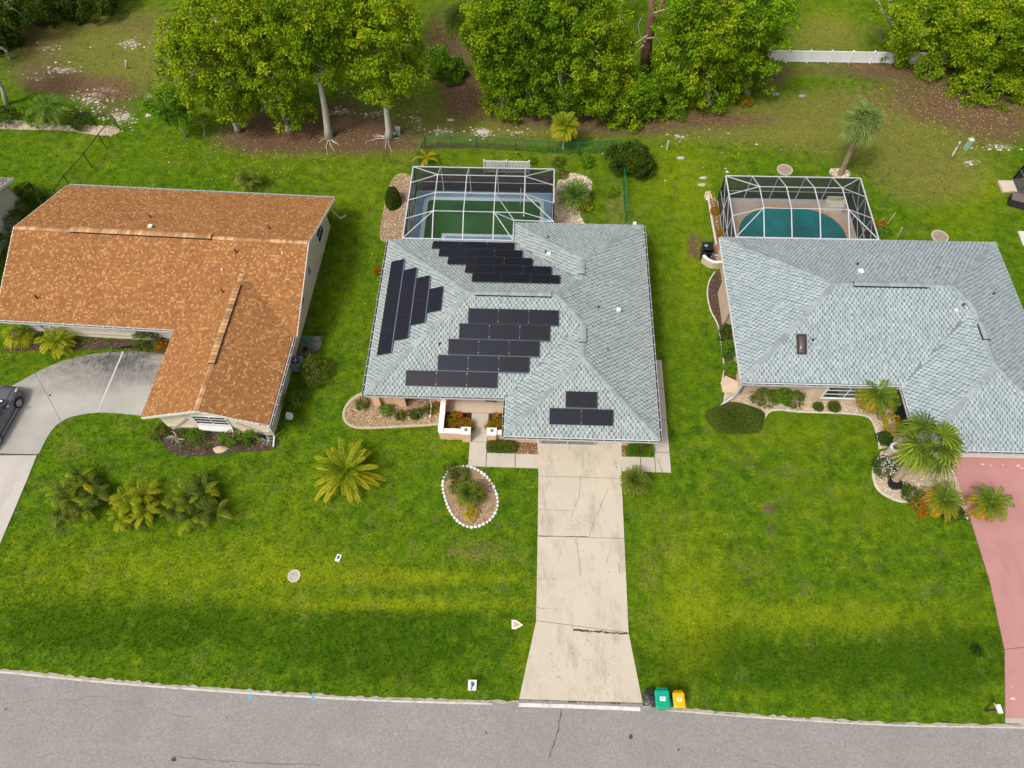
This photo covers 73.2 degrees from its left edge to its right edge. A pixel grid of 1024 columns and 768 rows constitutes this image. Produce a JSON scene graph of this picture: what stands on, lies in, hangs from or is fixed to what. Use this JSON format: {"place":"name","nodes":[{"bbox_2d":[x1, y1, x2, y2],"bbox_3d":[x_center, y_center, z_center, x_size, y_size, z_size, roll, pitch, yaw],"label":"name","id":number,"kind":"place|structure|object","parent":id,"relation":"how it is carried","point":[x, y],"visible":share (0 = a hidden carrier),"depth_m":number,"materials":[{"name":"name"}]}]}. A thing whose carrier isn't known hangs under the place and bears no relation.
{"place":"outdoors","nodes":[
{"label":"outdoors","id":0,"kind":"place"},
{"bbox_2d":[0,352,164,543],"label":"curved driveway","id":1,"kind":"structure","parent":0,"point":[115,382],"depth_m":43.41,"materials":[{"name":"grey concrete"}]},
{"bbox_2d":[0,385,22,443],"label":"parked car","id":2,"kind":"object","parent":1,"relation":"on","point":[11,399],"visible":1,"depth_m":42.46,"materials":[{"name":"paint"}]},
{"bbox_2d":[446,399,502,413],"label":"courtyard floor","id":3,"kind":"structure","parent":0,"point":[469,406],"depth_m":42.90,"materials":[{"name":"concrete"}]},
{"bbox_2d":[0,0,1023,725],"bbox_3d":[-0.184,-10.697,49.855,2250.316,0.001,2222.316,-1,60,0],"label":"ground","id":4,"kind":"structure","parent":0,"point":[598,130],"depth_m":40.55,"materials":[{"name":"green plant"}]},
{"bbox_2d":[0,177,26,253],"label":"grey shingle house","id":5,"kind":"structure","parent":4,"relation":"on","point":[8,197],"depth_m":49.66,"materials":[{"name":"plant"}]},
{"bbox_2d":[0,0,44,53],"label":"bushy tree","id":6,"kind":"object","parent":4,"relation":"on","point":[12,15],"visible":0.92,"depth_m":59.48,"materials":[{"name":"green plant"}]},
{"bbox_2d":[0,120,118,135],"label":"mulch strip","id":7,"kind":"object","parent":4,"relation":"on","point":[91,129],"visible":0.84,"depth_m":55.91,"materials":[{"name":"gravel"}]},
{"bbox_2d":[0,104,20,126],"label":"shrub","id":8,"kind":"object","parent":7,"relation":"on","point":[5,111],"visible":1,"depth_m":55.43,"materials":[{"name":"green plant"}]},
{"bbox_2d":[25,92,77,128],"bbox_3d":[-36.619,-21.539,54.870,3.080,2.658,3.355,24,63,13],"label":"palm tree","id":9,"kind":"object","parent":7,"relation":"on","point":[53,112],"visible":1,"depth_m":54.27,"materials":[{"name":"green plant"}]},
{"bbox_2d":[0,105,120,192],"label":"wire fence","id":10,"kind":"object","parent":4,"relation":"on","point":[88,146],"visible":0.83,"depth_m":54.37,"materials":[{"name":"black"}]},
{"bbox_2d":[14,0,130,28],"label":"bushy tree","id":11,"kind":"object","parent":4,"relation":"on","point":[55,7],"visible":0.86,"depth_m":61.98,"materials":[{"name":"green plant"}]},
{"bbox_2d":[45,462,112,527],"bbox_3d":[-24.840,6.661,39.419,3.690,1.900,3.718,35,66,18],"label":"palm clump","id":12,"kind":"object","parent":4,"relation":"on","point":[64,504],"visible":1,"depth_m":39.23,"materials":[{"name":"green plant"}]},
{"bbox_2d":[0,334,168,350],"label":"shrub bed","id":13,"kind":"object","parent":4,"relation":"on","point":[97,344],"visible":0.52,"depth_m":45.44,"materials":[{"name":"soil"}]},
{"bbox_2d":[0,323,35,349],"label":"palm tree","id":14,"kind":"object","parent":13,"relation":"on","point":[26,337],"visible":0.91,"depth_m":45.03,"materials":[{"name":"green plant"}]},
{"bbox_2d":[34,327,78,358],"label":"palm tree","id":15,"kind":"object","parent":13,"relation":"on","point":[51,336],"visible":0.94,"depth_m":44.80,"materials":[{"name":"green plant"}]},
{"bbox_2d":[131,331,165,353],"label":"shrub","id":16,"kind":"object","parent":13,"relation":"on","point":[139,341],"visible":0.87,"depth_m":44.51,"materials":[{"name":"green plant"}]},
{"bbox_2d":[106,475,165,532],"bbox_3d":[-21.491,6.866,39.289,3.159,1.918,3.353,-14,61,-7],"label":"palm clump","id":17,"kind":"object","parent":4,"relation":"on","point":[123,514],"visible":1,"depth_m":39.00,"materials":[{"name":"green plant"}]},
{"bbox_2d":[140,83,191,136],"bbox_3d":[-26.248,-21.040,53.289,4.003,4.863,2.987,-1,60,0],"label":"round tree","id":18,"kind":"object","parent":4,"relation":"on","point":[167,110],"visible":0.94,"depth_m":52.23,"materials":[{"name":"green plant"}]},
{"bbox_2d":[0,184,345,446],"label":"orange roof house","id":19,"kind":"structure","parent":4,"relation":"on","point":[215,289],"depth_m":43.73,"materials":[{"name":"orange tile"}]},
{"bbox_2d":[190,415,231,426],"bbox_3d":[-17.801,2.165,40.819,2.100,1.150,0.080,3,60,2],"label":"window","id":20,"kind":"structure","parent":19,"relation":"in","point":[199,419],"depth_m":40.86,"materials":[{"name":"white glass"}]},
{"bbox_2d":[159,469,235,535],"bbox_3d":[-18.110,6.791,39.236,3.693,1.812,4.273,-26,63,-14],"label":"palm clump","id":21,"kind":"object","parent":4,"relation":"on","point":[189,503],"visible":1,"depth_m":38.93,"materials":[{"name":"green plant"}]},
{"bbox_2d":[150,0,276,133],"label":"tree","id":22,"kind":"object","parent":4,"relation":"on","point":[195,45],"visible":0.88,"depth_m":48.83,"materials":[{"name":"green plant"}]},
{"bbox_2d":[156,429,278,455],"bbox_3d":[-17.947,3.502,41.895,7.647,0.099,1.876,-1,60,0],"label":"shrub bed","id":23,"kind":"object","parent":4,"relation":"on","point":[174,447],"visible":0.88,"depth_m":41.80,"materials":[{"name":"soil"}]},
{"bbox_2d":[234,165,263,191],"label":"shrub","id":24,"kind":"object","parent":4,"relation":"on","point":[241,180],"visible":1,"depth_m":51.50,"materials":[{"name":"green plant"}]},
{"bbox_2d":[207,0,318,134],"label":"tree","id":25,"kind":"object","parent":4,"relation":"on","point":[279,113],"visible":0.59,"depth_m":49.52,"materials":[{"name":"green plant"}]},
{"bbox_2d":[281,391,304,410],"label":"shrub","id":26,"kind":"object","parent":4,"relation":"on","point":[292,396],"visible":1,"depth_m":42.60,"materials":[{"name":"green plant"}]},
{"bbox_2d":[239,0,371,139],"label":"tree","id":27,"kind":"object","parent":4,"relation":"on","point":[315,45],"visible":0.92,"depth_m":46.15,"materials":[{"name":"green plant"}]},
{"bbox_2d":[297,336,321,355],"bbox_3d":[-13.273,-2.541,45.215,1.490,0.200,1.508,-1,60,0],"label":"utility pad","id":28,"kind":"object","parent":4,"relation":"on","point":[308,345],"visible":1,"depth_m":45.26,"materials":[{"name":"grey concrete"}]},
{"bbox_2d":[298,353,329,388],"bbox_3d":[-12.519,-0.800,43.322,2.155,1.790,2.275,-1,60,0],"label":"shrub","id":29,"kind":"object","parent":4,"relation":"on","point":[309,379],"visible":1,"depth_m":43.12,"materials":[{"name":"green plant"}]},
{"bbox_2d":[309,437,385,502],"bbox_3d":[-9.475,4.820,39.806,4.312,2.380,3.996,-1,60,0],"label":"palm tree","id":30,"kind":"object","parent":4,"relation":"on","point":[334,464],"visible":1,"depth_m":39.65,"materials":[{"name":"green plant"}]},
{"bbox_2d":[331,0,429,141],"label":"tree","id":31,"kind":"object","parent":4,"relation":"on","point":[369,40],"visible":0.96,"depth_m":47.40,"materials":[{"name":"green plant"}]},
{"bbox_2d":[342,392,439,428],"bbox_3d":[-7.400,1.579,42.891,6.238,0.074,2.676,-1,60,0],"label":"gravel bed","id":32,"kind":"object","parent":4,"relation":"on","point":[370,417],"visible":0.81,"depth_m":42.64,"materials":[{"name":"beige gravel"}]},
{"bbox_2d":[380,173,410,241],"bbox_3d":[-8.527,-13.093,51.267,2.296,0.064,7.236,-1,60,0],"label":"gravel bed","id":33,"kind":"object","parent":4,"relation":"on","point":[392,225],"visible":0.59,"depth_m":50.91,"materials":[{"name":"beige gravel"}]},
{"bbox_2d":[384,186,400,210],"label":"topiary bush","id":34,"kind":"object","parent":33,"relation":"on","point":[392,199],"visible":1,"depth_m":50.73,"materials":[{"name":"green plant"}]},
{"bbox_2d":[421,44,468,85],"bbox_3d":[-5.543,-26.845,57.613,3.595,2.994,3.253,25,64,14],"label":"bush","id":35,"kind":"object","parent":4,"relation":"on","point":[443,63],"visible":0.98,"depth_m":57.22,"materials":[{"name":"green plant"}]},
{"bbox_2d":[440,0,479,40],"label":"palmetto","id":36,"kind":"object","parent":4,"relation":"on","point":[453,11],"visible":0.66,"depth_m":60.87,"materials":[{"name":"green plant"}]},
{"bbox_2d":[441,465,498,528],"bbox_3d":[-2.469,6.415,40.037,3.057,0.135,4.040,-32,65,-16],"label":"island bed","id":37,"kind":"object","parent":4,"relation":"on","point":[488,508],"visible":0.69,"depth_m":39.84,"materials":[{"name":"beige gravel"}]},
{"bbox_2d":[454,478,484,507],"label":"palm tree","id":38,"kind":"object","parent":37,"relation":"on","point":[473,493],"visible":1,"depth_m":38.91,"materials":[{"name":"green plant"}]},
{"bbox_2d":[438,399,514,441],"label":"courtyard wall","id":39,"kind":"structure","parent":4,"relation":"on","point":[463,434],"depth_m":41.18,"materials":[{"name":"white paint"}]},
{"bbox_2d":[402,166,554,240],"bbox_3d":[-2.170,-12.253,48.789,10.250,3.229,6.850,2,60,1],"label":"pool cage","id":40,"kind":"object","parent":4,"relation":"on","point":[481,180],"visible":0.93,"depth_m":50.29,"materials":[{"name":"white metal"}]},
{"bbox_2d":[412,190,551,241],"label":"swimming pool","id":41,"kind":"structure","parent":4,"relation":"on","point":[477,225],"depth_m":50.74,"materials":[{"name":"green liquid"}]},
{"bbox_2d":[458,0,537,123],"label":"tree","id":42,"kind":"object","parent":4,"relation":"on","point":[494,39],"visible":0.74,"depth_m":50.28,"materials":[{"name":"green plant"}]},
{"bbox_2d":[468,413,537,468],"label":"walkway","id":43,"kind":"structure","parent":4,"relation":"on","point":[477,452],"depth_m":41.23,"materials":[{"name":"concrete"}]},
{"bbox_2d":[483,159,529,167],"bbox_3d":[-0.408,-16.466,52.366,3.520,1.360,0.100,2,60,1],"label":"white fence","id":44,"kind":"object","parent":4,"relation":"on","point":[506,161],"visible":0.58,"depth_m":52.08,"materials":[{"name":"paint"}]},
{"bbox_2d":[362,222,662,445],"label":"solar roof house","id":45,"kind":"structure","parent":4,"relation":"on","point":[543,331],"depth_m":41.30,"materials":[{"name":"grey"}]},
{"bbox_2d":[487,442,537,453],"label":"gravel bed","id":46,"kind":"object","parent":4,"relation":"on","point":[527,448],"visible":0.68,"depth_m":41.50,"materials":[{"name":"brown gravel"}]},
{"bbox_2d":[486,439,517,453],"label":"clipped hedge","id":47,"kind":"object","parent":46,"relation":"on","point":[506,446],"visible":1,"depth_m":41.15,"materials":[{"name":"green plant"}]},
{"bbox_2d":[5,1,1023,182],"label":"brown leaf litter","id":48,"kind":"object","parent":4,"relation":"on","point":[848,64],"visible":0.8,"depth_m":56.14,"materials":[{"name":"brown plant"}]},
{"bbox_2d":[8,37,1021,183],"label":"sand clods","id":49,"kind":"object","parent":4,"relation":"on","point":[969,162],"visible":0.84,"depth_m":56.47,"materials":[{"name":"white sand"}]},
{"bbox_2d":[472,0,563,116],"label":"tree","id":50,"kind":"object","parent":4,"relation":"on","point":[534,65],"visible":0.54,"depth_m":51.17,"materials":[{"name":"green plant"}]},
{"bbox_2d":[417,136,627,222],"bbox_3d":[0.561,-15.525,51.911,15.743,1.200,7.525,2,60,1],"label":"wire fence","id":51,"kind":"object","parent":4,"relation":"on","point":[625,193],"visible":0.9,"depth_m":53.01,"materials":[{"name":"green metal"}]},
{"bbox_2d":[70,68,1023,303],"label":"fallen leaves","id":52,"kind":"object","parent":4,"relation":"on","point":[680,131],"visible":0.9,"depth_m":54.77,"materials":[{"name":"yellow plant"}]},
{"bbox_2d":[509,0,611,123],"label":"tree","id":53,"kind":"object","parent":4,"relation":"on","point":[560,83],"visible":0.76,"depth_m":49.92,"materials":[{"name":"green plant"}]},
{"bbox_2d":[550,111,580,148],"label":"yellow palm","id":54,"kind":"object","parent":4,"relation":"on","point":[569,129],"visible":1,"depth_m":52.14,"materials":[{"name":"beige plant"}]},
{"bbox_2d":[554,173,591,223],"bbox_3d":[4.362,-13.577,51.403,2.803,0.089,6.153,9,61,6],"label":"gravel bed","id":55,"kind":"object","parent":4,"relation":"on","point":[562,215],"visible":0.52,"depth_m":51.21,"materials":[{"name":"beige gravel"}]},
{"bbox_2d":[556,178,591,213],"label":"palm tree","id":56,"kind":"object","parent":55,"relation":"on","point":[574,193],"visible":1,"depth_m":50.27,"materials":[{"name":"green plant"}]},
{"bbox_2d":[516,700,643,708],"bbox_3d":[3.390,16.032,34.548,6.391,0.040,0.246,1,60,1],"label":"driveway apron","id":57,"kind":"object","parent":4,"relation":"on","point":[582,703],"visible":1,"depth_m":34.55,"materials":[{"name":"concrete"}]},
{"bbox_2d":[550,0,643,133],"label":"tree","id":58,"kind":"object","parent":4,"relation":"on","point":[581,75],"visible":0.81,"depth_m":50.42,"materials":[{"name":"green plant"}]},
{"bbox_2d":[592,24,664,125],"bbox_3d":[9.052,-23.986,53.171,6.592,7.812,5.448,-1,60,0],"label":"tree","id":59,"kind":"object","parent":4,"relation":"on","point":[654,94],"visible":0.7,"depth_m":53.08,"materials":[{"name":"green plant"}]},
{"bbox_2d":[603,139,656,178],"bbox_3d":[8.975,-16.976,51.790,4.410,3.005,3.296,-1,60,0],"label":"bush","id":60,"kind":"object","parent":4,"relation":"on","point":[634,159],"visible":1,"depth_m":51.14,"materials":[{"name":"green plant"}]},
{"bbox_2d":[620,465,650,497],"bbox_3d":[7.032,5.556,39.592,1.828,1.609,1.937,-1,60,0],"label":"shrub","id":61,"kind":"object","parent":4,"relation":"on","point":[637,480],"visible":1,"depth_m":39.26,"materials":[{"name":"green plant"}]},
{"bbox_2d":[622,445,652,456],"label":"gravel bed","id":62,"kind":"object","parent":4,"relation":"on","point":[623,451],"visible":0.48,"depth_m":41.32,"materials":[{"name":"brown gravel"}]},
{"bbox_2d":[625,443,653,456],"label":"clipped hedge","id":63,"kind":"object","parent":62,"relation":"on","point":[630,451],"visible":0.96,"depth_m":40.93,"materials":[{"name":"green plant"}]},
{"bbox_2d":[619,0,670,73],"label":"bare tree","id":64,"kind":"object","parent":4,"relation":"on","point":[647,39],"visible":0.62,"depth_m":55.80,"materials":[{"name":"red plant"}]},
{"bbox_2d":[621,360,670,472],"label":"side walk","id":65,"kind":"structure","parent":4,"relation":"on","point":[661,462],"depth_m":41.15,"materials":[{"name":"concrete"}]},
{"bbox_2d":[654,688,670,709],"bbox_3d":[7.350,15.613,34.116,0.713,1.132,0.976,0,60,0],"label":"wheelie bin","id":66,"kind":"object","parent":4,"relation":"on","point":[662,699],"visible":0.88,"depth_m":33.64,"materials":[{"name":"green plastic"}]},
{"bbox_2d":[669,692,685,708],"bbox_3d":[8.169,15.658,34.123,0.583,1.062,0.811,-1,60,0],"label":"wheelie bin","id":67,"kind":"object","parent":4,"relation":"on","point":[677,699],"visible":0.93,"depth_m":33.70,"materials":[{"name":"yellow plastic"}]},
{"bbox_2d":[643,0,721,121],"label":"tree","id":68,"kind":"object","parent":4,"relation":"on","point":[673,81],"visible":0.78,"depth_m":51.33,"materials":[{"name":"green plant"}]},
{"bbox_2d":[652,0,763,114],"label":"tree","id":69,"kind":"object","parent":4,"relation":"on","point":[716,79],"visible":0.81,"depth_m":51.48,"materials":[{"name":"green plant"}]},
{"bbox_2d":[701,245,721,268],"bbox_3d":[14.035,-9.140,48.436,1.501,0.680,2.199,4,60,3],"label":"brick pad","id":70,"kind":"object","parent":4,"relation":"on","point":[706,261],"visible":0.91,"depth_m":48.06,"materials":[{"name":"ceramic"}]},
{"bbox_2d":[707,195,719,244],"bbox_3d":[14.851,-11.966,50.374,0.661,0.100,5.000,1,60,1],"label":"side bed","id":71,"kind":"object","parent":4,"relation":"on","point":[713,217],"visible":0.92,"depth_m":50.40,"materials":[{"name":"beige gravel"}]},
{"bbox_2d":[707,271,735,380],"bbox_3d":[13.916,-3.926,45.813,1.337,0.070,9.040,0,60,1],"label":"side bed","id":72,"kind":"object","parent":4,"relation":"on","point":[714,283],"visible":0.6,"depth_m":46.70,"materials":[{"name":"soil"}]},
{"bbox_2d":[717,339,735,358],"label":"shrub","id":73,"kind":"object","parent":72,"relation":"on","point":[727,343],"visible":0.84,"depth_m":44.21,"materials":[{"name":"green plant"}]},
{"bbox_2d":[704,401,764,434],"bbox_3d":[13.681,1.934,42.050,3.775,0.957,2.203,1,60,1],"label":"oval hedge","id":74,"kind":"object","parent":4,"relation":"on","point":[734,417],"visible":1,"depth_m":41.83,"materials":[{"name":"green plant"}]},
{"bbox_2d":[702,0,801,98],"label":"tree","id":75,"kind":"object","parent":4,"relation":"on","point":[775,26],"visible":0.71,"depth_m":51.36,"materials":[{"name":"green plant"}]},
{"bbox_2d":[731,201,855,238],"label":"swimming pool","id":76,"kind":"structure","parent":4,"relation":"on","point":[805,223],"depth_m":50.16,"materials":[{"name":"teal liquid"}]},
{"bbox_2d":[717,175,879,240],"bbox_3d":[19.890,-11.846,48.339,9.550,3.229,5.790,1,60,1],"label":"pool cage","id":77,"kind":"object","parent":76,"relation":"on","point":[818,190],"visible":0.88,"depth_m":49.39,"materials":[{"name":"white metal"}]},
{"bbox_2d":[823,196,845,212],"bbox_3d":[23.506,-13.064,50.283,1.310,0.960,0.715,1,60,1],"label":"storage bench","id":78,"kind":"object","parent":76,"relation":"on","point":[834,204],"visible":0.97,"depth_m":50.18,"materials":[{"name":"beige paint"}]},
{"bbox_2d":[723,392,900,448],"bbox_3d":[18.895,2.182,42.280,11.713,0.070,3.592,3,60,2],"label":"gravel bed","id":79,"kind":"object","parent":4,"relation":"on","point":[851,408],"visible":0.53,"depth_m":42.66,"materials":[{"name":"beige gravel"}]},
{"bbox_2d":[748,387,778,407],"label":"shrub","id":80,"kind":"object","parent":79,"relation":"on","point":[761,392],"visible":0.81,"depth_m":42.26,"materials":[{"name":"green plant"}]},
{"bbox_2d":[782,389,805,409],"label":"shrub","id":81,"kind":"object","parent":79,"relation":"on","point":[799,394],"visible":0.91,"depth_m":42.35,"materials":[{"name":"green plant"}]},
{"bbox_2d":[855,379,898,420],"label":"feather palm","id":82,"kind":"object","parent":79,"relation":"on","point":[874,396],"visible":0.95,"depth_m":40.57,"materials":[{"name":"green plant"}]},
{"bbox_2d":[829,168,850,176],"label":"palm bed","id":83,"kind":"object","parent":4,"relation":"on","point":[834,171],"visible":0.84,"depth_m":52.64,"materials":[{"name":"beige gravel"}]},
{"bbox_2d":[834,100,887,175],"bbox_3d":[24.708,-17.559,50.032,3.296,6.104,3.308,-1,60,0],"label":"sabal palm","id":84,"kind":"object","parent":83,"relation":"on","point":[858,131],"visible":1,"depth_m":48.28,"materials":[{"name":"green plant"}]},
{"bbox_2d":[718,236,1023,458],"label":"grey roof house","id":85,"kind":"structure","parent":4,"relation":"on","point":[935,329],"depth_m":41.20,"materials":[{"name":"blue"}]},
{"bbox_2d":[820,388,862,399],"bbox_3d":[20.355,0.536,41.864,2.750,1.500,0.100,1,60,1],"label":"window","id":86,"kind":"structure","parent":85,"relation":"in","point":[838,393],"depth_m":42.04,"materials":[{"name":"white glass"}]},
{"bbox_2d":[960,454,1023,458],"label":"garage door","id":87,"kind":"structure","parent":85,"relation":"in","point":[964,455],"depth_m":40.72,"materials":[{"name":"white paint"}]},
{"bbox_2d":[766,49,981,64],"bbox_3d":[31.504,-27.748,58.552,19.749,1.250,0.200,1,60,1],"label":"white vinyl fence","id":88,"kind":"object","parent":4,"relation":"on","point":[853,56],"visible":0.56,"depth_m":58.63,"materials":[{"name":"paint"}]},
{"bbox_2d":[872,451,968,519],"bbox_3d":[23.906,5.442,40.371,5.476,0.070,4.002,13,61,8],"label":"gravel bed","id":89,"kind":"object","parent":4,"relation":"on","point":[882,487],"visible":0.42,"depth_m":40.22,"materials":[{"name":"beige gravel"}]},
{"bbox_2d":[871,454,900,478],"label":"shrub","id":90,"kind":"object","parent":89,"relation":"on","point":[876,465],"visible":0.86,"depth_m":40.11,"materials":[{"name":"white plant"}]},
{"bbox_2d":[887,477,902,489],"bbox_3d":[22.221,5.779,40.063,0.800,0.300,0.780,-1,60,0],"label":"dark pot","id":91,"kind":"object","parent":89,"relation":"on","point":[892,484],"visible":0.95,"depth_m":39.90,"materials":[{"name":"black plastic"}]},
{"bbox_2d":[888,409,966,483],"bbox_3d":[22.938,3.820,38.700,3.887,4.790,3.859,21,63,12],"label":"fan palm","id":92,"kind":"object","parent":91,"relation":"in","point":[915,453],"visible":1,"depth_m":37.34,"materials":[{"name":"green plant"}]},
{"bbox_2d":[901,481,924,503],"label":"shrub","id":93,"kind":"object","parent":89,"relation":"on","point":[907,491],"visible":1,"depth_m":39.60,"materials":[{"name":"green plant"}]},
{"bbox_2d":[909,496,932,519],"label":"shrub","id":94,"kind":"object","parent":89,"relation":"on","point":[924,511],"visible":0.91,"depth_m":39.05,"materials":[{"name":"orange plant"}]},
{"bbox_2d":[920,479,965,522],"bbox_3d":[24.256,6.571,38.919,2.139,1.908,2.388,-1,60,0],"label":"feather palm","id":95,"kind":"object","parent":89,"relation":"on","point":[943,501],"visible":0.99,"depth_m":38.51,"materials":[{"name":"green plant"}]},
{"bbox_2d":[868,0,992,81],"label":"tree","id":96,"kind":"object","parent":4,"relation":"on","point":[905,27],"visible":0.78,"depth_m":55.57,"materials":[{"name":"green plant"}]},
{"bbox_2d":[921,0,1023,84],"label":"tree","id":97,"kind":"object","parent":4,"relation":"on","point":[994,60],"visible":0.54,"depth_m":53.90,"materials":[{"name":"green plant"}]},
{"bbox_2d":[944,0,1023,112],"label":"tree","id":98,"kind":"object","parent":4,"relation":"on","point":[1014,82],"visible":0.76,"depth_m":55.34,"materials":[{"name":"green plant"}]},
{"bbox_2d":[997,165,1023,193],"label":"screen porch","id":99,"kind":"object","parent":4,"relation":"on","point":[1010,186],"visible":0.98,"depth_m":51.57,"materials":[{"name":"beige concrete"}]},
{"bbox_2d":[1007,191,1023,209],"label":"dark planter box","id":100,"kind":"object","parent":4,"relation":"on","point":[1015,199],"visible":1,"depth_m":50.46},
{"bbox_2d":[0,669,1023,767],"bbox_3d":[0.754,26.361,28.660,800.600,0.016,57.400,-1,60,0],"label":"road","id":101,"kind":"structure","parent":0,"point":[51,720],"depth_m":33.89,"materials":[{"name":"grey asphalt"}]},
{"bbox_2d":[519,441,642,702],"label":"driveway","id":102,"kind":"structure","parent":0,"point":[580,648],"depth_m":37.48,"materials":[{"name":"concrete"}]},
{"bbox_2d":[954,457,1023,723],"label":"pink driveway","id":103,"kind":"structure","parent":0,"point":[1001,545],"depth_m":38.08,"materials":[{"name":"concrete"}]},
{"bbox_2d":[963,483,1014,522],"bbox_3d":[26.592,6.743,38.555,2.456,1.890,2.242,-1,60,0],"label":"feather palm","id":104,"kind":"object","parent":103,"relation":"on","point":[989,505],"visible":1,"depth_m":38.14,"materials":[{"name":"green plant"}]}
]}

